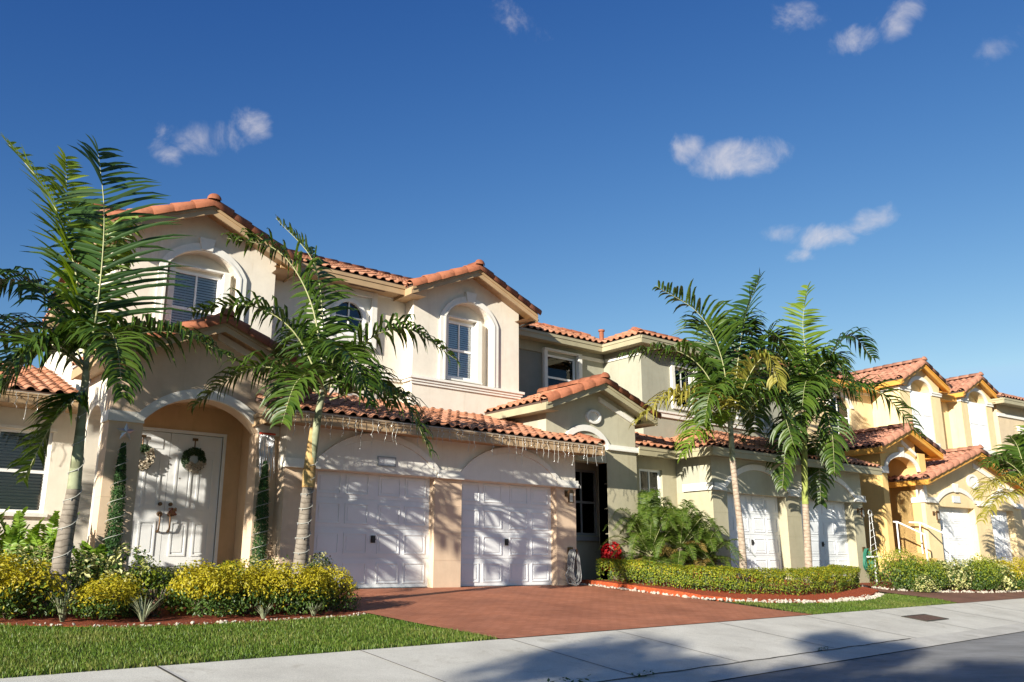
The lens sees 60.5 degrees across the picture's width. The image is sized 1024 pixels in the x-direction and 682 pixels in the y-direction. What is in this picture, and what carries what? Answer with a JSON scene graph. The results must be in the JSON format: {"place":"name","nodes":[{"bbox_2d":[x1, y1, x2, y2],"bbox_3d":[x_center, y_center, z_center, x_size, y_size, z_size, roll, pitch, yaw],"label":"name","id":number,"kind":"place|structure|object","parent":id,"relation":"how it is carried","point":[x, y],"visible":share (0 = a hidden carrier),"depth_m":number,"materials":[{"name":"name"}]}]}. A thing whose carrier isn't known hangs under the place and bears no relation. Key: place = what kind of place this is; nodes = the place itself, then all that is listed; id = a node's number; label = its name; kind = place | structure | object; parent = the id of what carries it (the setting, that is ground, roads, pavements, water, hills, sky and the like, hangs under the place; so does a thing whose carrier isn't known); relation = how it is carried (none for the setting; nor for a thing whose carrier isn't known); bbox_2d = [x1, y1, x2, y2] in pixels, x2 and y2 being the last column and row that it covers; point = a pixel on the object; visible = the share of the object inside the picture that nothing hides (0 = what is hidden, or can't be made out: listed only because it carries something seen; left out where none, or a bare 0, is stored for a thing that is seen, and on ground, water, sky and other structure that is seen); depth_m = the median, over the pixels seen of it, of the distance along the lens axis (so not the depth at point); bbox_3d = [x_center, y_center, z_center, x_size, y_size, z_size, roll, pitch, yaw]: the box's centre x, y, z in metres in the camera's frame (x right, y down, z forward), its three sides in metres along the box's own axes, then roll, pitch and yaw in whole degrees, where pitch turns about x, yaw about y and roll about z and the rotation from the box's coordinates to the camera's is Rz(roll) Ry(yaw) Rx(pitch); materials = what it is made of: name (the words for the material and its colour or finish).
{"place":"outdoors","nodes":[
{"label":"outdoors","id":0,"kind":"place"},
{"bbox_2d":[0,613,496,677],"bbox_3d":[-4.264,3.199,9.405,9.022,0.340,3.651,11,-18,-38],"label":"lawn grass","id":1,"kind":"structure","parent":0,"point":[95,639],"depth_m":9.84,"materials":[{"name":"green plant"}]},
{"bbox_2d":[0,598,1023,681],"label":"pavement","id":2,"kind":"structure","parent":0,"point":[503,660],"depth_m":11.03,"materials":[{"name":"concrete"}]},
{"bbox_2d":[156,666,186,681],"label":"pavement joint","id":3,"kind":"object","parent":2,"relation":"on","point":[171,674],"visible":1,"depth_m":8.10,"materials":[{"name":"grey concrete"}]},
{"bbox_2d":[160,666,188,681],"bbox_3d":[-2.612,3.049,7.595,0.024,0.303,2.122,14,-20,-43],"label":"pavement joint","id":4,"kind":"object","parent":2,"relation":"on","point":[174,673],"visible":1,"depth_m":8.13,"materials":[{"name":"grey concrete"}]},
{"bbox_2d":[361,650,447,681],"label":"pavement joint","id":5,"kind":"object","parent":2,"relation":"on","point":[406,666],"visible":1,"depth_m":9.36,"materials":[{"name":"grey concrete"}]},
{"bbox_2d":[509,638,636,675],"bbox_3d":[0.718,3.871,10.797,0.024,0.304,2.122,14,-20,-43],"label":"pavement joint","id":6,"kind":"object","parent":2,"relation":"on","point":[574,657],"visible":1,"depth_m":10.74,"materials":[{"name":"grey concrete"}]},
{"bbox_2d":[617,630,740,661],"bbox_3d":[2.286,4.258,12.306,0.024,0.304,2.122,14,-20,-43],"label":"pavement joint","id":7,"kind":"object","parent":2,"relation":"on","point":[684,647],"visible":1,"depth_m":12.24,"materials":[{"name":"grey concrete"}]},
{"bbox_2d":[597,638,910,681],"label":"pavement crack","id":8,"kind":"object","parent":2,"relation":"on","point":[748,660],"visible":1,"depth_m":11.64,"materials":[{"name":"grey concrete"}]},
{"bbox_2d":[547,674,590,681],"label":"weed","id":9,"kind":"object","parent":8,"relation":"in","point":[548,680],"visible":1,"depth_m":9.28,"materials":[{"name":"green plant"}]},
{"bbox_2d":[630,670,653,676],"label":"weed","id":10,"kind":"object","parent":8,"relation":"in","point":[639,675],"visible":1,"depth_m":10.06,"materials":[{"name":"green plant"}]},
{"bbox_2d":[901,614,948,621],"bbox_3d":[8.775,5.891,18.662,1.305,0.120,0.548,14,-20,-43],"label":"meter cover","id":11,"kind":"object","parent":2,"relation":"on","point":[925,617],"visible":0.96,"depth_m":18.65,"materials":[{"name":"metal"}]},
{"bbox_2d":[0,0,1023,397],"label":"sky","id":12,"kind":"structure","parent":0,"point":[592,154],"materials":[{"name":"blue"}]},
{"bbox_2d":[339,585,810,638],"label":"driveway","id":13,"kind":"structure","parent":0,"point":[501,612],"depth_m":15.34,"materials":[{"name":"brick"}]},
{"bbox_2d":[369,585,1018,638],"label":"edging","id":14,"kind":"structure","parent":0,"point":[648,627],"depth_m":14.74,"materials":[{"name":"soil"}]},
{"bbox_2d":[0,595,368,627],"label":"planting bed","id":15,"kind":"object","parent":14,"relation":"on","point":[165,617],"visible":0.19,"depth_m":11.48,"materials":[{"name":"brown soil"}]},
{"bbox_2d":[0,507,43,559],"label":"fern","id":16,"kind":"object","parent":15,"relation":"on","point":[14,534],"visible":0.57,"depth_m":13.37,"materials":[{"name":"green plant"}]},
{"bbox_2d":[0,543,53,607],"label":"shrub","id":17,"kind":"object","parent":15,"relation":"on","point":[36,553],"visible":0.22,"depth_m":11.95,"materials":[{"name":"green plant"}]},
{"bbox_2d":[0,550,70,619],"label":"shrub","id":18,"kind":"object","parent":15,"relation":"on","point":[12,601],"visible":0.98,"depth_m":10.70,"materials":[{"name":"yellow plant"}]},
{"bbox_2d":[25,511,79,589],"bbox_3d":[-7.191,3.286,13.607,0.849,1.266,1.092,11,-18,-38],"label":"fern","id":19,"kind":"object","parent":15,"relation":"on","point":[50,535],"visible":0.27,"depth_m":13.51,"materials":[{"name":"green plant"}]},
{"bbox_2d":[48,585,76,621],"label":"spiky tuft","id":20,"kind":"object","parent":15,"relation":"on","point":[63,611],"visible":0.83,"depth_m":10.71,"materials":[{"name":"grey plant"}]},
{"bbox_2d":[71,540,108,591],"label":"shrub","id":21,"kind":"object","parent":15,"relation":"on","point":[101,548],"visible":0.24,"depth_m":13.34,"materials":[{"name":"green plant"}]},
{"bbox_2d":[66,571,146,619],"bbox_3d":[-5.145,3.254,11.167,1.055,0.642,1.036,11,-18,-38],"label":"shrub","id":22,"kind":"object","parent":15,"relation":"on","point":[105,601],"visible":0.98,"depth_m":11.05,"materials":[{"name":"yellow plant"}]},
{"bbox_2d":[64,543,150,607],"bbox_3d":[-5.824,3.308,12.334,1.226,0.925,1.204,11,-18,-38],"label":"shrub","id":23,"kind":"object","parent":15,"relation":"on","point":[79,577],"visible":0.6,"depth_m":12.15,"materials":[{"name":"green plant"}]},
{"bbox_2d":[0,133,239,611],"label":"palm tree","id":24,"kind":"object","parent":15,"relation":"on","point":[70,334],"visible":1,"depth_m":12.66,"materials":[{"name":"green plant"}]},
{"bbox_2d":[51,379,90,559],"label":"string lights","id":25,"kind":"object","parent":24,"relation":"attached to","point":[72,471],"visible":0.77,"depth_m":11.99,"materials":[{"name":"plastic"}]},
{"bbox_2d":[130,593,162,621],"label":"spiky tuft","id":26,"kind":"object","parent":15,"relation":"on","point":[144,613],"visible":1,"depth_m":11.05,"materials":[{"name":"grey plant"}]},
{"bbox_2d":[134,589,165,616],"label":"shrub","id":27,"kind":"object","parent":15,"relation":"on","point":[153,602],"visible":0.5,"depth_m":11.58,"materials":[{"name":"green plant"}]},
{"bbox_2d":[117,554,184,608],"bbox_3d":[-5.121,3.472,12.672,1.140,0.788,1.037,4,-15,-15],"label":"shrub","id":28,"kind":"object","parent":15,"relation":"on","point":[153,584],"visible":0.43,"depth_m":12.51,"materials":[{"name":"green plant"}]},
{"bbox_2d":[1,612,365,626],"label":"stone edging","id":29,"kind":"object","parent":15,"relation":"on","point":[177,623],"visible":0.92,"depth_m":11.17,"materials":[{"name":"stone"}]},
{"bbox_2d":[165,563,225,604],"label":"shrub","id":30,"kind":"object","parent":15,"relation":"on","point":[182,569],"visible":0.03,"depth_m":12.96,"materials":[{"name":"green plant"}]},
{"bbox_2d":[163,558,244,616],"bbox_3d":[-4.211,3.406,12.094,1.076,0.806,1.214,11,-18,-38],"label":"shrub","id":31,"kind":"object","parent":15,"relation":"on","point":[199,592],"visible":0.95,"depth_m":11.83,"materials":[{"name":"yellow plant"}]},
{"bbox_2d":[215,560,251,602],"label":"shrub","id":32,"kind":"object","parent":15,"relation":"on","point":[236,566],"visible":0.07,"depth_m":13.56,"materials":[{"name":"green plant"}]},
{"bbox_2d":[212,559,291,615],"bbox_3d":[-3.710,3.498,12.444,1.112,0.806,1.051,11,-18,-38],"label":"shrub","id":33,"kind":"object","parent":15,"relation":"on","point":[252,587],"visible":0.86,"depth_m":12.27,"materials":[{"name":"yellow plant"}]},
{"bbox_2d":[257,603,270,618],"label":"spiky tuft","id":34,"kind":"object","parent":15,"relation":"on","point":[262,613],"visible":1,"depth_m":11.96,"materials":[{"name":"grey plant"}]},
{"bbox_2d":[237,555,292,588],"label":"shrub","id":35,"kind":"object","parent":15,"relation":"on","point":[253,560],"visible":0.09,"depth_m":13.75,"materials":[{"name":"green plant"}]},
{"bbox_2d":[258,561,328,614],"bbox_3d":[-3.239,3.621,12.845,1.132,0.781,1.133,11,-18,-38],"label":"shrub","id":36,"kind":"object","parent":15,"relation":"on","point":[296,591],"visible":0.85,"depth_m":12.65,"materials":[{"name":"yellow plant"}]},
{"bbox_2d":[304,603,324,615],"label":"spiky tuft","id":37,"kind":"object","parent":15,"relation":"on","point":[314,611],"visible":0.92,"depth_m":12.52,"materials":[{"name":"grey plant"}]},
{"bbox_2d":[308,551,333,603],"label":"shrub","id":38,"kind":"object","parent":15,"relation":"on","point":[321,561],"visible":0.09,"depth_m":14.12,"materials":[{"name":"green plant"}]},
{"bbox_2d":[186,214,459,604],"bbox_3d":[-2.987,0.995,14.387,4.071,6.581,3.543,-6,-15,21],"label":"palm tree","id":39,"kind":"object","parent":15,"relation":"on","point":[316,343],"visible":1,"depth_m":14.09,"materials":[{"name":"green plant"}]},
{"bbox_2d":[291,460,317,568],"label":"string lights","id":40,"kind":"object","parent":39,"relation":"attached to","point":[307,522],"visible":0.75,"depth_m":13.70,"materials":[{"name":"plastic"}]},
{"bbox_2d":[299,563,360,611],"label":"shrub","id":41,"kind":"object","parent":15,"relation":"on","point":[333,595],"visible":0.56,"depth_m":13.26,"materials":[{"name":"yellow plant"}]},
{"bbox_2d":[0,193,604,593],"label":"townhouse","id":42,"kind":"structure","parent":14,"relation":"on","point":[406,511],"depth_m":17.52,"materials":[{"name":"beige paint"}]},
{"bbox_2d":[0,428,52,512],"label":"window","id":43,"kind":"structure","parent":42,"relation":"in","point":[17,496],"depth_m":15.83,"materials":[{"name":"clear glass"}]},
{"bbox_2d":[7,390,73,419],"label":"icicle lights","id":44,"kind":"object","parent":42,"relation":"hanging from","point":[28,398],"visible":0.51,"depth_m":15.32,"materials":[{"name":"plastic"}]},
{"bbox_2d":[102,442,127,574],"bbox_3d":[-6.476,3.010,14.318,0.332,2.750,0.330,11,-18,-38],"label":"column garland","id":45,"kind":"object","parent":42,"relation":"attached to","point":[117,490],"depth_m":14.36,"materials":[{"name":"plant"}]},
{"bbox_2d":[117,423,134,439],"bbox_3d":[-6.481,1.512,14.758,0.304,0.289,0.070,11,-18,-38],"label":"star ornament","id":46,"kind":"object","parent":42,"relation":"attached to","point":[126,431],"visible":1,"depth_m":14.74,"materials":[{"name":"silver metal"}]},
{"bbox_2d":[138,435,154,470],"bbox_3d":[-6.840,2.066,16.263,0.506,0.673,0.197,11,-18,-38],"label":"wreath","id":47,"kind":"object","parent":42,"relation":"hanging from","point":[147,462],"visible":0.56,"depth_m":16.28,"materials":[{"name":"beige plant"}]},
{"bbox_2d":[128,430,170,566],"bbox_3d":[-6.849,2.862,16.103,0.990,2.465,0.155,11,-18,-38],"label":"front door","id":48,"kind":"structure","parent":42,"relation":"in","point":[151,482],"depth_m":16.25,"materials":[{"name":"white paint"}]},
{"bbox_2d":[168,508,176,515],"bbox_3d":[-6.319,3.179,16.376,0.184,0.160,0.066,11,-18,-38],"label":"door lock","id":49,"kind":"object","parent":42,"relation":"attached to","point":[172,511],"depth_m":16.36,"materials":[{"name":"orange metal"}]},
{"bbox_2d":[159,433,222,566],"bbox_3d":[-6.074,3.019,16.715,0.990,2.465,0.155,11,-18,-38],"label":"front door","id":50,"kind":"structure","parent":42,"relation":"in","point":[189,535],"depth_m":16.70,"materials":[{"name":"white paint"}]},
{"bbox_2d":[181,438,206,472],"bbox_3d":[-6.092,2.207,16.864,0.505,0.686,0.183,11,-18,-38],"label":"wreath","id":51,"kind":"object","parent":42,"relation":"hanging from","point":[189,466],"visible":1,"depth_m":16.81,"materials":[{"name":"green plant"}]},
{"bbox_2d":[170,269,220,323],"bbox_3d":[-6.598,-0.603,18.080,1.000,1.580,0.330,11,-18,-38],"label":"window","id":52,"kind":"structure","parent":42,"relation":"in","point":[204,290],"depth_m":18.11,"materials":[{"name":"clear glass"}]},
{"bbox_2d":[249,461,270,567],"bbox_3d":[-4.525,3.460,15.818,0.330,2.624,0.330,11,-18,-38],"label":"column garland","id":53,"kind":"object","parent":42,"relation":"attached to","point":[262,518],"depth_m":15.85,"materials":[{"name":"plant"}]},
{"bbox_2d":[259,432,275,479],"bbox_3d":[-4.520,2.132,16.217,0.338,0.888,0.086,11,-18,-38],"label":"tinsel tassel","id":54,"kind":"object","parent":42,"relation":"hanging from","point":[264,439],"visible":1,"depth_m":16.24,"materials":[{"name":"silver metal"}]},
{"bbox_2d":[331,298,366,335],"bbox_3d":[-3.853,-0.537,20.468,1.000,1.000,0.290,11,-18,-38],"label":"round window","id":55,"kind":"structure","parent":42,"relation":"in","point":[360,314],"depth_m":20.59,"materials":[{"name":"clear glass"}]},
{"bbox_2d":[313,471,429,588],"bbox_3d":[-2.745,3.696,17.211,2.700,2.260,0.108,11,-18,-38],"label":"garage door","id":56,"kind":"structure","parent":42,"relation":"in","point":[375,528],"depth_m":17.23,"materials":[{"name":"white paint"}]},
{"bbox_2d":[286,411,602,464],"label":"icicle lights","id":57,"kind":"object","parent":42,"relation":"hanging from","point":[443,433],"visible":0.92,"depth_m":17.64,"materials":[{"name":"plastic"}]},
{"bbox_2d":[448,320,473,381],"bbox_3d":[-1.429,0.276,22.207,0.900,1.470,0.330,11,-18,-38],"label":"window","id":58,"kind":"structure","parent":42,"relation":"in","point":[458,338],"depth_m":22.22,"materials":[{"name":"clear glass"}]},
{"bbox_2d":[460,481,551,586],"bbox_3d":[-0.149,4.223,19.262,2.720,2.260,0.108,11,-18,-38],"label":"garage door","id":59,"kind":"structure","parent":42,"relation":"in","point":[506,529],"depth_m":19.24,"materials":[{"name":"white paint"}]},
{"bbox_2d":[565,547,581,585],"bbox_3d":[1.357,5.088,19.804,0.516,0.867,0.324,11,-18,-38],"label":"garden hose","id":60,"kind":"object","parent":42,"relation":"attached to","point":[572,574],"visible":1,"depth_m":19.83,"materials":[{"name":"grey rubber"}]},
{"bbox_2d":[452,322,881,582],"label":"townhouse","id":61,"kind":"structure","parent":14,"relation":"on","point":[573,382],"depth_m":23.92,"materials":[{"name":"paint"}]},
{"bbox_2d":[548,354,574,385],"bbox_3d":[1.365,1.095,25.295,1.170,1.320,0.070,11,-18,-38],"label":"window","id":62,"kind":"structure","parent":61,"relation":"in","point":[560,369],"depth_m":25.38,"materials":[{"name":"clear glass"}]},
{"bbox_2d":[575,469,596,535],"bbox_3d":[1.766,4.120,22.459,1.030,1.650,0.070,11,-18,-38],"label":"window","id":63,"kind":"structure","parent":61,"relation":"in","point":[586,505],"depth_m":22.57,"materials":[{"name":"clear glass"}]},
{"bbox_2d":[639,468,661,518],"bbox_3d":[3.608,4.235,23.047,0.820,1.720,0.070,11,-18,-38],"label":"window","id":64,"kind":"structure","parent":61,"relation":"in","point":[649,479],"depth_m":23.20,"materials":[{"name":"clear glass"}]},
{"bbox_2d":[675,368,691,407],"bbox_3d":[5.066,1.435,26.379,0.880,1.200,0.070,11,-18,-38],"label":"window","id":65,"kind":"structure","parent":61,"relation":"in","point":[688,380],"depth_m":26.45,"materials":[{"name":"white glass"}]},
{"bbox_2d":[727,494,781,578],"bbox_3d":[6.490,5.283,23.874,2.690,2.260,0.108,11,-18,-38],"label":"garage door","id":66,"kind":"structure","parent":61,"relation":"in","point":[759,513],"depth_m":24.09,"materials":[{"name":"white paint"}]},
{"bbox_2d":[800,499,849,577],"bbox_3d":[9.144,5.822,25.971,2.840,2.260,0.108,11,-18,-38],"label":"garage door","id":67,"kind":"structure","parent":61,"relation":"in","point":[829,543],"depth_m":26.21,"materials":[{"name":"white paint"}]},
{"bbox_2d":[862,547,873,569],"bbox_3d":[10.728,6.570,26.507,0.580,0.702,0.284,26,-29,-59],"label":"garden hose","id":68,"kind":"object","parent":61,"relation":"attached to","point":[865,551],"visible":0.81,"depth_m":26.51,"materials":[{"name":"green plastic"}]},
{"bbox_2d":[579,579,878,602],"bbox_3d":[6.112,6.261,21.818,9.145,0.676,4.178,11,-18,-38],"label":"planting bed","id":69,"kind":"object","parent":14,"relation":"on","point":[860,591],"visible":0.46,"depth_m":20.11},
{"bbox_2d":[601,541,623,571],"bbox_3d":[2.405,5.215,21.218,0.714,0.732,0.448,11,-18,-38],"label":"poinsettia","id":70,"kind":"object","parent":69,"relation":"on","point":[605,553],"visible":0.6,"depth_m":21.11,"materials":[{"name":"red plant"}]},
{"bbox_2d":[662,567,678,586],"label":"flowering plant","id":71,"kind":"object","parent":69,"relation":"on","point":[672,579],"visible":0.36,"depth_m":20.04,"materials":[{"name":"green plant"}]},
{"bbox_2d":[595,488,755,583],"bbox_3d":[3.905,4.872,21.461,3.642,2.514,3.090,11,-18,-38],"label":"pygmy date palm","id":72,"kind":"object","parent":69,"relation":"on","point":[674,522],"visible":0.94,"depth_m":21.00,"materials":[{"name":"green plant"}]},
{"bbox_2d":[691,567,703,588],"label":"flowering plant","id":73,"kind":"object","parent":69,"relation":"on","point":[693,586],"visible":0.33,"depth_m":19.91,"materials":[{"name":"green plant"}]},
{"bbox_2d":[616,268,809,588],"bbox_3d":[5.368,2.069,21.841,5.091,8.204,3.477,11,-18,-38],"label":"palm tree","id":74,"kind":"object","parent":69,"relation":"on","point":[742,390],"visible":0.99,"depth_m":21.91,"materials":[{"name":"green plant"}]},
{"bbox_2d":[595,558,860,595],"bbox_3d":[6.179,5.818,21.698,8.638,0.899,2.718,8,-16,-27],"label":"hedge","id":75,"kind":"object","parent":69,"relation":"on","point":[850,576],"visible":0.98,"depth_m":20.30,"materials":[{"name":"green plant"}]},
{"bbox_2d":[722,574,742,589],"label":"flowering plant","id":76,"kind":"object","parent":69,"relation":"on","point":[730,582],"visible":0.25,"depth_m":20.38,"materials":[{"name":"green plant"}]},
{"bbox_2d":[730,281,927,582],"bbox_3d":[8.682,2.496,24.846,5.098,8.748,4.402,11,-18,-38],"label":"palm tree","id":77,"kind":"object","parent":69,"relation":"on","point":[809,384],"visible":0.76,"depth_m":24.55,"materials":[{"name":"green plant"}]},
{"bbox_2d":[579,583,883,602],"bbox_3d":[6.101,5.909,20.657,8.991,0.499,2.867,6,-15,-21],"label":"stone edging","id":78,"kind":"object","parent":14,"relation":"on","point":[867,597],"visible":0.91,"depth_m":19.62,"materials":[{"name":"stone"}]},
{"bbox_2d":[734,350,1023,578],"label":"townhouse","id":79,"kind":"structure","parent":14,"relation":"on","point":[920,501],"depth_m":31.58,"materials":[{"name":"yellow paint"}]},
{"bbox_2d":[829,397,849,435],"bbox_3d":[11.941,2.787,32.247,1.400,1.600,0.070,10,-17,-33],"label":"window","id":80,"kind":"structure","parent":79,"relation":"in","point":[841,411],"depth_m":32.43,"materials":[{"name":"white glass"}]},
{"bbox_2d":[938,507,973,565],"bbox_3d":[15.546,7.039,30.973,2.390,2.370,0.077,10,-17,-33],"label":"garage door","id":81,"kind":"structure","parent":79,"relation":"in","point":[954,522],"depth_m":31.13,"materials":[{"name":"white paint"}]},
{"bbox_2d":[991,510,1012,565],"bbox_3d":[18.063,7.467,32.642,1.690,2.370,0.077,10,-17,-33],"label":"garage door","id":82,"kind":"structure","parent":79,"relation":"in","point":[1001,536],"depth_m":32.81,"materials":[{"name":"white paint"}]},
{"bbox_2d":[834,579,1023,591],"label":"planting bed","id":83,"kind":"object","parent":14,"relation":"on","point":[881,583],"visible":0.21,"depth_m":26.65,"materials":[{"name":"brown soil"}]},
{"bbox_2d":[866,510,882,583],"bbox_3d":[10.942,6.234,26.611,0.520,2.220,0.240,11,-18,-38],"label":"wire ornament","id":84,"kind":"object","parent":83,"relation":"on","point":[873,544],"visible":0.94,"depth_m":26.62,"materials":[{"name":"white metal"}]},
{"bbox_2d":[866,546,923,589],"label":"shrub","id":85,"kind":"object","parent":83,"relation":"on","point":[895,578],"visible":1,"depth_m":25.30,"materials":[{"name":"green plant"}]},
{"bbox_2d":[893,555,936,589],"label":"shrub","id":86,"kind":"object","parent":83,"relation":"on","point":[925,569],"visible":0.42,"depth_m":25.29,"materials":[{"name":"green plant"}]},
{"bbox_2d":[901,574,941,591],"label":"shrub","id":87,"kind":"object","parent":83,"relation":"on","point":[923,585],"visible":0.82,"depth_m":25.04,"materials":[{"name":"green plant"}]},
{"bbox_2d":[915,556,949,589],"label":"shrub","id":88,"kind":"object","parent":83,"relation":"on","point":[939,574],"visible":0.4,"depth_m":25.86,"materials":[{"name":"green plant"}]},
{"bbox_2d":[862,585,1023,592],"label":"stone edging","id":89,"kind":"object","parent":83,"relation":"on","point":[957,591],"visible":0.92,"depth_m":26.25,"materials":[{"name":"white stone"}]},
{"bbox_2d":[933,560,964,589],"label":"shrub","id":90,"kind":"object","parent":83,"relation":"on","point":[950,577],"visible":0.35,"depth_m":26.35,"materials":[{"name":"green plant"}]},
{"bbox_2d":[930,559,974,590],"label":"shrub","id":91,"kind":"object","parent":83,"relation":"on","point":[957,567],"visible":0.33,"depth_m":26.90,"materials":[{"name":"green plant"}]},
{"bbox_2d":[945,552,993,590],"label":"shrub","id":92,"kind":"object","parent":83,"relation":"on","point":[977,582],"visible":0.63,"depth_m":27.30,"materials":[{"name":"green plant"}]},
{"bbox_2d":[960,557,1006,589],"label":"shrub","id":93,"kind":"object","parent":83,"relation":"on","point":[992,566],"visible":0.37,"depth_m":27.62,"materials":[{"name":"green plant"}]},
{"bbox_2d":[977,554,1016,589],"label":"shrub","id":94,"kind":"object","parent":83,"relation":"on","point":[1008,580],"visible":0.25,"depth_m":28.17,"materials":[{"name":"green plant"}]},
{"bbox_2d":[991,557,1023,589],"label":"shrub","id":95,"kind":"object","parent":83,"relation":"on","point":[1019,580],"visible":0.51,"depth_m":28.91,"materials":[{"name":"yellow plant"}]},
{"bbox_2d":[970,422,1023,524],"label":"palm tree","id":96,"kind":"object","parent":14,"relation":"on","point":[1005,460],"visible":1,"depth_m":28.00,"materials":[{"name":"green plant"}]},
{"bbox_2d":[989,392,1023,527],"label":"townhouse","id":97,"kind":"structure","parent":14,"relation":"on","point":[1008,415],"depth_m":36.38,"materials":[{"name":"beige paint"}]},
{"bbox_2d":[732,593,955,614],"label":"verge grass","id":98,"kind":"structure","parent":0,"point":[870,605],"depth_m":19.77,"materials":[{"name":"green plant"}]},
{"bbox_2d":[711,631,1023,681],"bbox_3d":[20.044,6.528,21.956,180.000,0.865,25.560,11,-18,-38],"label":"road","id":99,"kind":"structure","parent":0,"point":[1000,658],"depth_m":11.37,"materials":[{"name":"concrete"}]},
{"bbox_2d":[604,623,1023,681],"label":"kerb gutter","id":100,"kind":"object","parent":99,"relation":"on","point":[720,672],"visible":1,"depth_m":12.33,"materials":[{"name":"concrete"}]},
{"bbox_2d":[866,586,1023,602],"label":"driveway","id":101,"kind":"structure","parent":0,"point":[962,597],"depth_m":24.90,"materials":[{"name":"red brick"}]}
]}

